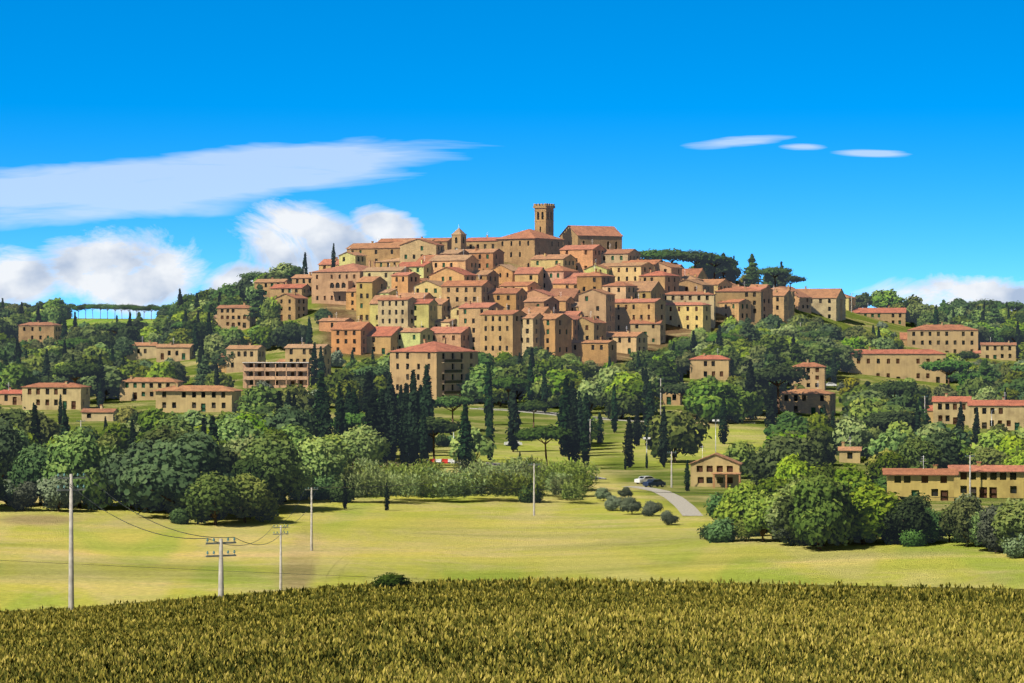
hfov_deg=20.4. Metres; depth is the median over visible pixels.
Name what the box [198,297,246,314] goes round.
dark tree
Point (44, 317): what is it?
dark tree
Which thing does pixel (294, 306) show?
house
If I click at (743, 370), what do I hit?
broad tree
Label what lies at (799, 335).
broad tree
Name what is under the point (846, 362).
broad tree
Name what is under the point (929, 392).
broad tree
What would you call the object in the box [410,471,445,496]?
cane tree
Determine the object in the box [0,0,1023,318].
sky
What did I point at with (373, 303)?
house
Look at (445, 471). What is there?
cane tree
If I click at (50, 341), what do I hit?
broad tree
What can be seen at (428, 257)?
house
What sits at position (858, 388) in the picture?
broad tree
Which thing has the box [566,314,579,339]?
house
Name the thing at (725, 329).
dark tree
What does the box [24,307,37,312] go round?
dark tree
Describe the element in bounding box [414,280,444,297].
house
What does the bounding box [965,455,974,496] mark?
pole
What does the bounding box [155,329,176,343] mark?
dark tree
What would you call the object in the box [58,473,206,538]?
power line
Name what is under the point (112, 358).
cypress tree
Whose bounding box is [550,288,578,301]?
house
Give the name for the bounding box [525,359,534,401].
cypress tree
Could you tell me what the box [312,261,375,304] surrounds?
palazzo
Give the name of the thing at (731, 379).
broad tree
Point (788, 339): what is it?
broad tree
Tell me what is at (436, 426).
pine tree
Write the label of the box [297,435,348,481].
broad tree
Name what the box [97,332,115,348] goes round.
dark tree
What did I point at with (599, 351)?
house
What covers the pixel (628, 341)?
house
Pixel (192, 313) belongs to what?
broad tree
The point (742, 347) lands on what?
broad tree
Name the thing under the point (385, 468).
cane tree
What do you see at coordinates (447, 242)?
house
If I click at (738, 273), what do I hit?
broad tree
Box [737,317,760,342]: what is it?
cedar tree
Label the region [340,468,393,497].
cane tree
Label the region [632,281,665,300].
house
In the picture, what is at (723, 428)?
cypress tree
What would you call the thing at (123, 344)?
dark tree
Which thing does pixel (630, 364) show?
broad tree
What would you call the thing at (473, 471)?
cane tree
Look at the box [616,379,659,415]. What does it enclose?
broad tree
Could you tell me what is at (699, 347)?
broad tree
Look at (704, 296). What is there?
house
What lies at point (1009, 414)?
house
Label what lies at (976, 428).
cypress tree
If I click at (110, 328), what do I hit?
pine tree
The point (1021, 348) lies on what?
broad tree
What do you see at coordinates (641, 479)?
white car
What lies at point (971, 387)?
broad tree
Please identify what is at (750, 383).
cypress tree
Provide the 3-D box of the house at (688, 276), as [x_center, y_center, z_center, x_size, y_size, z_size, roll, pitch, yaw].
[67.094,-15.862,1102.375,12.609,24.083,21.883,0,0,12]
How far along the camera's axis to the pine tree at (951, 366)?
926.43 m
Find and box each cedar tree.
[93,333,99,345]
[136,312,142,320]
[191,355,212,384]
[205,289,213,305]
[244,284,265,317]
[652,354,677,383]
[653,360,676,397]
[674,346,679,370]
[709,253,735,280]
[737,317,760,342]
[742,254,762,282]
[742,264,760,286]
[761,275,775,287]
[764,353,791,395]
[789,343,805,362]
[900,386,915,411]
[955,369,970,390]
[967,314,975,323]
[977,358,995,384]
[987,303,1005,323]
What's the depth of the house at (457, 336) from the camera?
986.72 m
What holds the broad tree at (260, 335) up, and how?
on the ground
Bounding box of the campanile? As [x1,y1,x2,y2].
[451,228,466,249]
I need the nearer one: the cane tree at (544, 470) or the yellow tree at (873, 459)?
the cane tree at (544, 470)
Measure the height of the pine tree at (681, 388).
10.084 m
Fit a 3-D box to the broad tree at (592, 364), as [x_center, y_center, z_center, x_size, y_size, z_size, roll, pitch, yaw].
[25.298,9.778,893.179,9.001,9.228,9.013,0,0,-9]
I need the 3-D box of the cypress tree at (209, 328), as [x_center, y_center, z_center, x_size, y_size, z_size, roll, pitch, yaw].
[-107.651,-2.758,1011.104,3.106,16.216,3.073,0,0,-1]
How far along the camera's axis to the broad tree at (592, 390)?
778.91 m
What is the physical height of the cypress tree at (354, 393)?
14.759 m
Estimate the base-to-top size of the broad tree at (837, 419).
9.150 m
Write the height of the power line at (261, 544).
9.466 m
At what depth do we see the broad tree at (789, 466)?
445.65 m
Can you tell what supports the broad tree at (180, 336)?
on the ground
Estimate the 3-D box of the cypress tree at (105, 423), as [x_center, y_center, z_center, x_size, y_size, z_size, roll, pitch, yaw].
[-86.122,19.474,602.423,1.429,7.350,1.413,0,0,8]
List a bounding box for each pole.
[57,473,85,609]
[206,537,235,596]
[273,525,288,589]
[305,487,317,550]
[531,463,539,515]
[588,419,593,449]
[660,378,663,413]
[667,451,675,487]
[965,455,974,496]
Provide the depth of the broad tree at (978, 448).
562.94 m
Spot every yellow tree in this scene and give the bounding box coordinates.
[115,404,141,422]
[244,336,252,344]
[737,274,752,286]
[839,377,859,395]
[864,448,894,472]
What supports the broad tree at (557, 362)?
on the ground
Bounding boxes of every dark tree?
[0,309,13,318]
[0,318,16,337]
[0,339,20,348]
[0,349,12,361]
[0,362,7,381]
[0,418,28,480]
[0,463,8,500]
[1,341,28,357]
[7,442,55,504]
[20,340,31,345]
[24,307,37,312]
[29,301,44,309]
[30,312,47,321]
[33,369,50,377]
[38,375,53,382]
[42,352,61,363]
[48,348,62,356]
[50,375,79,383]
[68,321,88,332]
[72,425,99,441]
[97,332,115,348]
[98,439,165,511]
[99,449,137,508]
[109,336,137,356]
[113,318,148,335]
[113,326,140,356]
[113,359,129,367]
[116,431,235,514]
[124,410,146,430]
[137,360,153,367]
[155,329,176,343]
[156,308,169,318]
[162,320,179,339]
[165,303,176,318]
[172,298,194,315]
[182,319,215,343]
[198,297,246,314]
[209,439,240,472]
[210,282,249,303]
[211,343,234,365]
[231,277,252,300]
[231,456,282,501]
[245,406,274,415]
[259,404,318,441]
[271,321,304,345]
[282,266,301,283]
[290,324,312,343]
[305,410,321,434]
[314,308,332,323]
[334,362,357,373]
[343,359,358,368]
[351,376,377,407]
[471,349,494,367]
[522,346,554,360]
[566,364,590,377]
[634,359,678,382]
[640,351,668,366]
[668,338,686,355]
[721,320,760,333]
[753,357,784,368]
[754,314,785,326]
[761,324,776,329]
[762,274,787,286]
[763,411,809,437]
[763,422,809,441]
[809,324,844,341]
[817,356,840,380]
[862,292,872,305]
[882,496,930,543]
[886,396,903,405]
[895,430,966,467]
[897,380,930,404]
[913,421,976,446]
[919,405,930,425]
[922,507,946,543]
[937,304,953,315]
[947,297,980,310]
[967,503,1008,530]
[976,366,1003,380]
[978,329,993,349]
[985,301,1007,310]
[986,325,1022,343]
[997,379,1023,397]
[1010,362,1023,372]
[1013,312,1023,322]
[1017,392,1023,399]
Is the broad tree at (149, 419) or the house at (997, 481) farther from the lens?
the broad tree at (149, 419)
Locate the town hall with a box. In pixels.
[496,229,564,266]
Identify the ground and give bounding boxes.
[0,262,1023,633]
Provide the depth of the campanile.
1113.44 m
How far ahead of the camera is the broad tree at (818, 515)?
360.94 m
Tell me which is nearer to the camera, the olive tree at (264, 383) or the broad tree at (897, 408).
the broad tree at (897, 408)
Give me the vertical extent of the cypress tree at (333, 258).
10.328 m
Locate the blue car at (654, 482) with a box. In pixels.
[643,479,665,486]
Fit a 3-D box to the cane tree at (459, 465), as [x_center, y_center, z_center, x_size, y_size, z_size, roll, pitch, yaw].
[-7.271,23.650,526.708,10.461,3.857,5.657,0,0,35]
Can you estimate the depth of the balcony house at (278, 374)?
872.05 m
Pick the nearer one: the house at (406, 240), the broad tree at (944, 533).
the broad tree at (944, 533)
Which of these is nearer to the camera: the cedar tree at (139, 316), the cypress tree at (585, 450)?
the cypress tree at (585, 450)
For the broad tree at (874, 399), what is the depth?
723.51 m
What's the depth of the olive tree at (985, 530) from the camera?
352.03 m
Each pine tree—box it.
[48,361,102,382]
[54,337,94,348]
[64,303,75,309]
[70,305,81,318]
[77,303,89,318]
[85,304,96,313]
[93,303,105,318]
[93,321,140,332]
[100,303,111,319]
[108,304,117,319]
[114,304,126,312]
[121,304,135,310]
[129,305,139,316]
[137,305,151,312]
[144,304,157,319]
[151,305,162,310]
[161,304,171,309]
[171,321,206,328]
[177,293,194,301]
[236,271,262,280]
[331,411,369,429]
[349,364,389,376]
[415,416,460,458]
[433,394,477,421]
[491,375,531,400]
[494,358,527,368]
[513,424,572,465]
[515,400,551,426]
[638,248,676,259]
[656,382,690,409]
[659,248,689,263]
[675,339,703,350]
[676,249,717,267]
[696,253,736,278]
[706,333,744,342]
[708,264,739,278]
[745,363,812,414]
[753,353,787,362]
[755,266,792,286]
[777,275,807,289]
[790,340,828,347]
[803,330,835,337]
[829,346,843,354]
[842,398,885,408]
[860,408,915,428]
[866,379,920,398]
[918,358,975,384]
[948,370,981,380]
[956,350,980,360]
[967,298,1003,305]
[997,329,1023,341]
[1003,300,1023,311]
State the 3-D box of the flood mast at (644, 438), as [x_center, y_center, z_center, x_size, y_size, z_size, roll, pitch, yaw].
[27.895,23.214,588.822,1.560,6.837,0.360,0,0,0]
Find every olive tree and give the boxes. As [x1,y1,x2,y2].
[0,479,14,505]
[10,480,39,510]
[36,473,82,511]
[165,357,173,362]
[206,365,220,374]
[256,380,273,388]
[331,350,346,367]
[549,391,560,407]
[594,487,611,500]
[604,495,624,510]
[617,487,633,496]
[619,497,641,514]
[640,500,663,516]
[660,510,679,524]
[767,520,794,542]
[836,381,848,391]
[876,321,888,327]
[955,493,981,507]
[974,504,1002,551]
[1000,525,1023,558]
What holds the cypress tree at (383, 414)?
on the ground
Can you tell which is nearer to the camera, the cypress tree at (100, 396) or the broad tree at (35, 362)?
the cypress tree at (100, 396)
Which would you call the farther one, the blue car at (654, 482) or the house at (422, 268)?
the house at (422, 268)
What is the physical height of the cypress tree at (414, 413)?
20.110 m
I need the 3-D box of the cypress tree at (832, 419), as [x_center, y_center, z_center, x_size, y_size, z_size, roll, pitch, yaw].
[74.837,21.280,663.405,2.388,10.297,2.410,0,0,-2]
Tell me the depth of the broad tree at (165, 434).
442.90 m
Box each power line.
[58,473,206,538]
[84,473,233,537]
[208,525,273,545]
[236,524,287,544]
[310,463,526,487]
[379,463,536,486]
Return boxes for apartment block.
[388,338,479,401]
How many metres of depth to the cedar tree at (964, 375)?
906.64 m
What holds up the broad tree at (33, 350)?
on the ground
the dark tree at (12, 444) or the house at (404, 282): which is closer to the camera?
the dark tree at (12, 444)
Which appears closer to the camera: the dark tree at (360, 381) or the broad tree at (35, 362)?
the dark tree at (360, 381)
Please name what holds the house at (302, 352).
on the ground
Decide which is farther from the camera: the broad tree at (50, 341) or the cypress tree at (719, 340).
the broad tree at (50, 341)
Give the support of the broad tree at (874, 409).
on the ground
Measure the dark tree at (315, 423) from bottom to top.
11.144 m
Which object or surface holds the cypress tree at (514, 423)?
on the ground
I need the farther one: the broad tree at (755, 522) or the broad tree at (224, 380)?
the broad tree at (224, 380)
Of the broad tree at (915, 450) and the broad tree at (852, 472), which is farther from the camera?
the broad tree at (915, 450)
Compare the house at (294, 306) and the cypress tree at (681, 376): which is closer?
the cypress tree at (681, 376)
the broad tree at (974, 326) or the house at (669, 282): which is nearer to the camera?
the house at (669, 282)
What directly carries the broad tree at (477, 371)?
on the ground
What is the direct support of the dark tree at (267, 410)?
on the ground
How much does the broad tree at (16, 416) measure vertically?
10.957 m
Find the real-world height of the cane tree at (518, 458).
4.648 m
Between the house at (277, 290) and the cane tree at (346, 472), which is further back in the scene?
the house at (277, 290)
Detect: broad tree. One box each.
[0,332,15,343]
[0,363,41,389]
[0,406,51,435]
[4,303,19,308]
[4,317,18,326]
[5,423,40,444]
[8,308,19,312]
[10,313,31,325]
[10,323,18,339]
[13,428,31,446]
[17,412,62,444]
[20,354,34,361]
[21,355,51,372]
[22,344,31,348]
[25,347,39,354]
[29,436,55,445]
[30,309,43,316]
[31,340,44,348]
[39,427,121,509]
[41,349,84,376]
[42,307,63,322]
[42,346,72,355]
[43,297,69,313]
[43,337,56,348]
[52,362,68,378]
[57,303,72,318]
[62,327,83,339]
[72,342,91,353]
[79,325,103,340]
[79,355,116,368]
[79,364,126,400]
[83,345,109,359]
[90,390,114,398]
[92,342,123,360]
[93,422,136,451]
[95,431,123,450]
[118,420,143,434]
[120,362,140,378]
[127,365,150,378]
[134,358,152,364]
[134,407,173,445]
[136,326,160,341]
[138,424,187,448]
[143,360,177,379]
[145,332,158,341]
[148,315,174,333]
[158,415,201,434]
[162,479,190,515]
[163,328,192,343]
[171,311,188,321]
[171,361,189,383]
[178,409,217,428]
[180,470,240,524]
[186,299,207,315]
[187,309,203,319]
[190,312,217,328]
[190,433,230,451]
[193,290,209,300]
[193,425,209,433]
[195,337,226,363]
[203,334,223,341]
[204,371,234,387]
[213,294,226,306]
[213,326,222,333]
[215,411,242,421]
[215,414,263,444]
[217,473,279,522]
[219,326,246,343]
[223,331,245,344]
[223,434,253,452]
[225,337,240,345]
[232,412,278,432]
[233,295,247,304]
[234,384,281,413]
[234,432,304,510]
[245,283,254,302]
[247,325,260,343]
[251,271,289,285]
[251,326,274,348]
[256,311,279,324]
[258,318,284,329]
[259,296,281,312]
[259,429,292,448]
[260,298,279,315]
[269,262,293,274]
[271,329,292,348]
[275,390,320,417]
[278,490,287,504]
[280,319,307,343]
[280,424,312,449]
[281,383,315,406]
[284,463,318,501]
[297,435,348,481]
[300,404,318,420]
[303,433,358,467]
[307,383,330,403]
[316,368,355,405]
[328,379,363,408]
[340,423,391,465]
[349,357,386,379]
[373,375,386,396]
[375,357,389,366]
[448,426,496,462]
[456,373,484,399]
[465,363,503,402]
[483,378,509,406]
[491,364,540,402]
[493,351,512,361]
[523,391,539,400]
[525,355,539,363]
[529,376,559,405]
[534,359,553,373]
[534,368,580,406]
[535,347,548,360]
[549,355,571,369]
[556,416,600,439]
[559,368,592,382]
[560,353,580,361]
[560,378,583,394]
[570,359,582,363]
[574,380,603,412]
[576,363,597,377]
[584,360,603,372]
[593,365,630,384]
[596,380,611,406]
[598,383,642,418]
[602,371,652,405]
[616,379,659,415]
[618,365,639,373]
[623,349,651,370]
[639,367,655,378]
[647,409,711,462]
[649,375,659,398]
[652,354,676,370]
[657,347,680,356]
[661,350,679,374]
[667,336,688,347]
[672,350,695,377]
[682,377,738,422]
[688,262,712,276]
[688,332,714,344]
[690,327,710,334]
[692,342,711,355]
[698,344,722,355]
[701,375,719,382]
[708,254,736,277]
[708,344,740,360]
[710,481,755,522]
[715,338,731,345]
[717,316,738,328]
[721,261,742,280]
[722,441,758,476]
[725,351,748,377]
[726,376,745,385]
[726,381,766,422]
[727,324,757,336]
[727,338,754,354]
[732,518,754,540]
[734,377,762,414]
[738,357,763,374]
[741,489,774,541]
[742,431,825,485]
[744,477,790,508]
[745,344,771,358]
[748,333,791,353]
[754,321,767,327]
[755,384,768,404]
[756,381,782,412]
[757,430,806,463]
[758,328,770,332]
[763,496,816,545]
[764,478,804,544]
[767,473,810,498]
[769,324,798,334]
[772,453,820,480]
[774,482,855,545]
[777,328,800,338]
[778,344,810,358]
[781,354,802,384]
[786,336,798,346]
[787,314,812,329]
[788,383,804,389]
[788,475,858,549]
[794,325,805,330]
[797,331,803,337]
[798,336,814,341]
[802,342,839,357]
[803,346,832,373]
[804,428,836,465]
[805,462,838,478]
[807,321,823,332]
[808,412,836,431]
[808,421,838,455]
[812,316,823,323]
[815,335,840,347]
[823,323,841,332]
[827,443,833,457]
[832,416,874,455]
[833,463,884,489]
[834,415,844,450]
[835,343,862,371]
[835,476,885,543]
[838,384,890,416]
[840,336,865,348]
[842,326,865,331]
[843,477,906,543]
[844,389,891,414]
[844,395,875,419]
[845,327,869,338]
[855,295,870,307]
[858,331,877,341]
[859,336,872,346]
[860,426,885,458]
[862,407,893,431]
[862,428,907,456]
[864,450,911,482]
[867,397,882,403]
[871,289,908,307]
[871,290,880,306]
[871,326,893,337]
[871,336,897,348]
[871,402,883,410]
[876,332,904,348]
[879,396,888,403]
[879,403,923,423]
[886,418,915,437]
[891,303,906,313]
[893,436,944,467]
[898,410,922,427]
[902,294,922,305]
[904,376,915,383]
[905,304,922,325]
[906,492,937,539]
[913,394,929,414]
[916,303,934,311]
[916,310,944,326]
[917,422,949,437]
[918,384,931,401]
[927,384,957,404]
[932,311,956,322]
[936,508,964,542]
[938,492,983,546]
[946,353,959,373]
[946,357,972,381]
[947,306,967,318]
[951,433,970,451]
[952,315,972,324]
[956,377,995,396]
[958,446,980,459]
[961,321,981,328]
[961,447,1014,464]
[967,361,1000,371]
[969,364,978,370]
[969,510,998,550]
[970,308,993,322]
[971,428,1009,448]
[972,391,998,399]
[973,320,999,331]
[974,446,1002,453]
[975,386,1001,399]
[976,326,992,335]
[985,423,1011,434]
[990,380,1004,390]
[990,498,1023,556]
[993,366,1012,380]
[993,434,1023,452]
[998,308,1007,316]
[998,368,1023,383]
[999,388,1023,399]
[999,426,1023,444]
[1001,317,1021,324]
[1001,361,1014,367]
[1002,448,1023,464]
[1003,442,1023,463]
[1005,309,1019,318]
[1010,443,1023,455]
[1012,322,1023,330]
[1018,342,1023,358]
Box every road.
[385,461,605,478]
[470,407,754,423]
[622,486,702,515]
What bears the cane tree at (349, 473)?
on the ground
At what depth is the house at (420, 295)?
1025.45 m
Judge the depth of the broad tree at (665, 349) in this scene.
943.13 m
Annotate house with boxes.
[0,385,21,404]
[19,321,61,342]
[22,381,90,409]
[80,405,118,420]
[120,376,183,400]
[126,341,160,360]
[152,382,242,412]
[155,338,194,362]
[213,303,255,329]
[217,343,266,372]
[242,362,309,387]
[253,278,291,297]
[269,282,309,296]
[274,292,308,320]
[276,342,331,376]
[291,272,311,294]
[318,257,338,269]
[318,314,353,331]
[330,320,374,354]
[338,247,366,265]
[345,288,355,309]
[356,276,387,320]
[363,264,411,287]
[367,326,402,353]
[369,295,397,326]
[375,258,399,266]
[377,286,397,294]
[377,292,416,327]
[378,237,451,249]
[390,266,420,294]
[393,239,434,242]
[396,256,431,277]
[396,291,434,298]
[398,321,433,348]
[399,239,444,262]
[413,296,437,328]
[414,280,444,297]
[416,255,434,261]
[428,267,476,281]
[429,249,478,273]
[431,325,469,348]
[433,297,448,318]
[434,316,456,326]
[438,248,469,254]
[441,279,494,318]
[449,306,458,326]
[458,301,504,350]
[465,246,504,269]
[466,232,499,248]
[473,269,499,287]
[479,306,527,360]
[487,288,527,309]
[491,264,516,283]
[499,281,540,290]
[514,267,544,289]
[520,312,543,357]
[521,307,553,313]
[523,295,559,312]
[526,289,555,298]
[529,253,576,269]
[540,311,572,358]
[543,263,579,291]
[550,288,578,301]
[552,273,585,287]
[554,295,574,310]
[559,243,605,272]
[559,311,581,315]
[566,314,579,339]
[571,302,578,310]
[572,337,617,363]
[576,265,615,292]
[577,289,615,331]
[578,314,606,339]
[583,261,611,274]
[600,262,654,280]
[601,248,641,263]
[602,281,636,298]
[606,330,648,353]
[615,279,640,283]
[615,296,665,342]
[621,259,662,271]
[629,318,662,344]
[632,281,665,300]
[639,270,678,292]
[656,261,681,280]
[663,387,681,404]
[665,286,715,327]
[666,300,710,331]
[679,278,714,293]
[682,268,708,278]
[682,273,702,280]
[689,353,730,379]
[689,445,742,487]
[702,279,732,293]
[714,286,763,322]
[717,299,751,320]
[740,285,773,317]
[749,284,770,287]
[771,285,794,318]
[773,289,794,320]
[779,286,811,313]
[779,384,836,415]
[792,360,826,389]
[797,286,846,320]
[838,439,861,462]
[840,299,842,320]
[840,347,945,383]
[845,294,855,310]
[852,306,905,325]
[882,455,958,500]
[900,322,977,353]
[926,393,971,424]
[947,462,1023,497]
[967,397,1023,430]
[974,337,1016,360]
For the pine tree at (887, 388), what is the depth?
772.26 m
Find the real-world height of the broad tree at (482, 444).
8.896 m
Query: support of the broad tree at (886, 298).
on the ground
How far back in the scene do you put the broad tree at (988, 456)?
508.66 m
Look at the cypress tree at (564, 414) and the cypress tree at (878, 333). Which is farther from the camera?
the cypress tree at (878, 333)
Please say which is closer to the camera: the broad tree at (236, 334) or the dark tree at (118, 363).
the dark tree at (118, 363)
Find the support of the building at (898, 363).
on the ground
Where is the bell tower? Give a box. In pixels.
[533,203,554,235]
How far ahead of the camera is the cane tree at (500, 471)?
493.17 m
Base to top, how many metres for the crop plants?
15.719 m
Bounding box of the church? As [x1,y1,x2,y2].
[559,225,622,248]
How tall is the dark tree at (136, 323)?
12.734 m
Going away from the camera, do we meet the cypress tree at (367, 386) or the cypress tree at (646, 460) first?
the cypress tree at (646, 460)
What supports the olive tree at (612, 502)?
on the ground
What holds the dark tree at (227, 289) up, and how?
on the ground
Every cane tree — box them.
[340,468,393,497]
[341,469,384,482]
[342,468,364,486]
[343,463,377,479]
[347,460,391,482]
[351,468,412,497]
[353,457,379,470]
[372,465,401,473]
[377,460,403,470]
[383,463,428,487]
[386,470,421,496]
[390,461,431,471]
[404,465,432,488]
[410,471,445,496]
[412,464,445,475]
[414,458,444,470]
[416,474,474,497]
[426,467,455,487]
[433,472,487,498]
[435,469,487,481]
[450,459,490,473]
[454,465,495,474]
[462,457,531,471]
[463,472,506,494]
[468,464,510,476]
[471,469,531,496]
[477,463,516,488]
[485,461,528,475]
[493,471,546,497]
[500,455,536,469]
[514,463,540,477]
[514,471,551,492]
[522,457,542,472]
[524,462,562,478]
[528,457,582,474]
[535,459,593,484]
[543,472,572,492]
[550,475,573,496]
[553,461,603,484]
[556,460,598,477]
[557,479,588,500]
[568,472,596,491]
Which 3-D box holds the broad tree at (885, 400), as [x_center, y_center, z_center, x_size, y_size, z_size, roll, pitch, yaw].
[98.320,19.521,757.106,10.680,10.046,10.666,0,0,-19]
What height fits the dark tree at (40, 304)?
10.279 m
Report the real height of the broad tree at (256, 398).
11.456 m
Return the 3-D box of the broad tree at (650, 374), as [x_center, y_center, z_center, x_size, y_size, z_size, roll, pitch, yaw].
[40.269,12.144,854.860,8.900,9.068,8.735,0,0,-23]
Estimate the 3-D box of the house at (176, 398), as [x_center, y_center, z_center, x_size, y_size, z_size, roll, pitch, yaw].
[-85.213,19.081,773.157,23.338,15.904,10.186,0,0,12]
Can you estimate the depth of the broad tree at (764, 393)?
788.62 m
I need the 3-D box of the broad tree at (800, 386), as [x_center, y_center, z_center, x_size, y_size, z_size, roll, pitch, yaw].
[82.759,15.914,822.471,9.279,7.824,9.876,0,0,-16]
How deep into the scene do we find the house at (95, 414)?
733.38 m
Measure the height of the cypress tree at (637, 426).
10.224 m
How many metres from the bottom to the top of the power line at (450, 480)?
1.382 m
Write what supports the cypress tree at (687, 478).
on the ground
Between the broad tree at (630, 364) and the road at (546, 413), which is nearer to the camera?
the road at (546, 413)
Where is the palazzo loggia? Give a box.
[327,281,352,291]
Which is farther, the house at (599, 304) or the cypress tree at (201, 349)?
the house at (599, 304)
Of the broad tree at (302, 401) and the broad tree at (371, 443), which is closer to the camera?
the broad tree at (371, 443)
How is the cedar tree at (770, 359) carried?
on the ground
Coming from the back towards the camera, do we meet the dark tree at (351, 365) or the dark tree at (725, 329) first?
the dark tree at (725, 329)
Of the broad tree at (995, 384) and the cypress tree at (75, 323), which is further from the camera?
the cypress tree at (75, 323)
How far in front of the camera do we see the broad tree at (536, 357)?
918.29 m
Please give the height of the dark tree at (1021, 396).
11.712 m
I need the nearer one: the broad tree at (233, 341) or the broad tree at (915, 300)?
the broad tree at (233, 341)
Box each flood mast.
[643,437,650,468]
[712,419,718,452]
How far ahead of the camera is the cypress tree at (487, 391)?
732.10 m
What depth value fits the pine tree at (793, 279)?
1147.84 m
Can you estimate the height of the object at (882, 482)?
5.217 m
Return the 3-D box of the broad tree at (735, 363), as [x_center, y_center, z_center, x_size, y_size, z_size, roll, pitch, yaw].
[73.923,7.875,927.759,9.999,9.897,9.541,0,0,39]
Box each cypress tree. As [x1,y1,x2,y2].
[3,350,8,365]
[13,339,21,360]
[15,351,20,363]
[19,302,24,315]
[28,404,42,445]
[35,306,41,321]
[42,349,50,375]
[57,395,62,424]
[59,406,70,436]
[60,315,67,338]
[61,340,66,356]
[72,311,77,329]
[94,354,105,402]
[96,378,103,407]
[103,416,107,429]
[110,345,114,360]
[126,312,131,327]
[127,420,136,447]
[176,288,183,310]
[182,310,187,326]
[191,323,199,357]
[194,293,199,309]
[196,310,200,321]
[197,337,205,372]
[200,418,206,434]
[205,311,211,336]
[208,415,219,443]
[213,364,220,384]
[258,291,263,316]
[274,391,283,413]
[284,391,291,404]
[291,394,295,407]
[301,252,307,273]
[305,316,312,343]
[309,342,317,385]
[312,372,329,418]
[316,346,325,380]
[317,390,333,437]
[331,243,335,267]
[332,382,345,434]
[340,411,346,434]
[342,479,347,508]
[344,382,352,427]
[347,397,361,458]
[350,350,354,361]
[352,389,359,411]
[360,390,384,464]
[361,370,373,408]
[370,368,374,389]
[371,349,374,359]
[377,389,386,409]
[378,392,391,464]
[384,372,397,460]
[384,482,389,510]
[387,401,398,461]
[392,385,400,445]
[397,385,403,441]
[398,383,408,447]
[398,409,407,461]
[399,414,411,466]
[407,369,420,465]
[417,406,428,462]
[418,384,421,411]
[419,364,435,454]
[456,402,474,471]
[483,362,493,423]
[485,399,494,459]
[505,383,521,451]
[516,352,522,365]
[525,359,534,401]
[529,347,535,367]
[540,368,548,412]
[555,375,571,456]
[565,407,580,462]
[569,380,579,423]
[571,393,577,446]
[576,391,583,453]
[579,412,591,465]
[580,392,593,443]
[597,412,603,442]
[606,356,612,367]
[610,384,618,432]
[622,416,634,467]
[633,404,641,445]
[635,351,641,369]
[641,368,648,419]
[643,381,655,449]
[645,453,647,467]
[657,406,669,463]
[662,450,665,467]
[679,366,683,395]
[683,460,690,490]
[689,330,696,352]
[715,325,724,345]
[718,395,729,443]
[731,255,736,283]
[744,359,756,418]
[763,348,768,365]
[763,386,777,439]
[790,333,795,346]
[822,404,827,419]
[829,411,836,451]
[830,352,837,383]
[877,326,881,337]
[912,403,921,431]
[933,305,940,324]
[955,401,964,433]
[972,407,980,442]
[981,310,985,323]
[1003,388,1007,399]
[1015,320,1020,358]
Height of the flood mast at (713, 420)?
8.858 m
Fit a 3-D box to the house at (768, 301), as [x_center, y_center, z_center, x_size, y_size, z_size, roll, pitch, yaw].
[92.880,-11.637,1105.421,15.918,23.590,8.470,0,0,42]
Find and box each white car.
[634,476,654,483]
[826,382,836,386]
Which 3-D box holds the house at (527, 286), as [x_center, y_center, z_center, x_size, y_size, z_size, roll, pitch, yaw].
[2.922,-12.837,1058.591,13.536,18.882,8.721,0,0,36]
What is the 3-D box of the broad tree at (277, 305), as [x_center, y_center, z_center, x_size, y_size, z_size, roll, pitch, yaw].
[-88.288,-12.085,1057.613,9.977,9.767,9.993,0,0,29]
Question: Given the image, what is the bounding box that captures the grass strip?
[324,482,1023,498]
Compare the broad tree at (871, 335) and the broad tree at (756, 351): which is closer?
the broad tree at (756, 351)
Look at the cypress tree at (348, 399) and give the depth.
591.04 m
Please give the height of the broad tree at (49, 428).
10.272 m
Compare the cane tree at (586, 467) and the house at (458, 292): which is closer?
the cane tree at (586, 467)
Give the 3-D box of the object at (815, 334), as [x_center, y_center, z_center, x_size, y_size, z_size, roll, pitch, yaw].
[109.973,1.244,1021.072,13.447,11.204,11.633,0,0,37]
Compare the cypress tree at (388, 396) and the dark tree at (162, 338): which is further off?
the dark tree at (162, 338)
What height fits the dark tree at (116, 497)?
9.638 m
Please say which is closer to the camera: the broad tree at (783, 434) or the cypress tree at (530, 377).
the broad tree at (783, 434)
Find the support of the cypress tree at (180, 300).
on the ground
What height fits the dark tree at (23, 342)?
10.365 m
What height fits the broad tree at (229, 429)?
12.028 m
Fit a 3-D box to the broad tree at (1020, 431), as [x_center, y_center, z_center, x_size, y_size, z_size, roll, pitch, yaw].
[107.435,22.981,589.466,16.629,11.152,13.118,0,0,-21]
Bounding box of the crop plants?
[0,575,1023,682]
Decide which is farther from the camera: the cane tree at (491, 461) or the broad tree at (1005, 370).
the broad tree at (1005, 370)
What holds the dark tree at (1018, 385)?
on the ground
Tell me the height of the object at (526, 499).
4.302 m

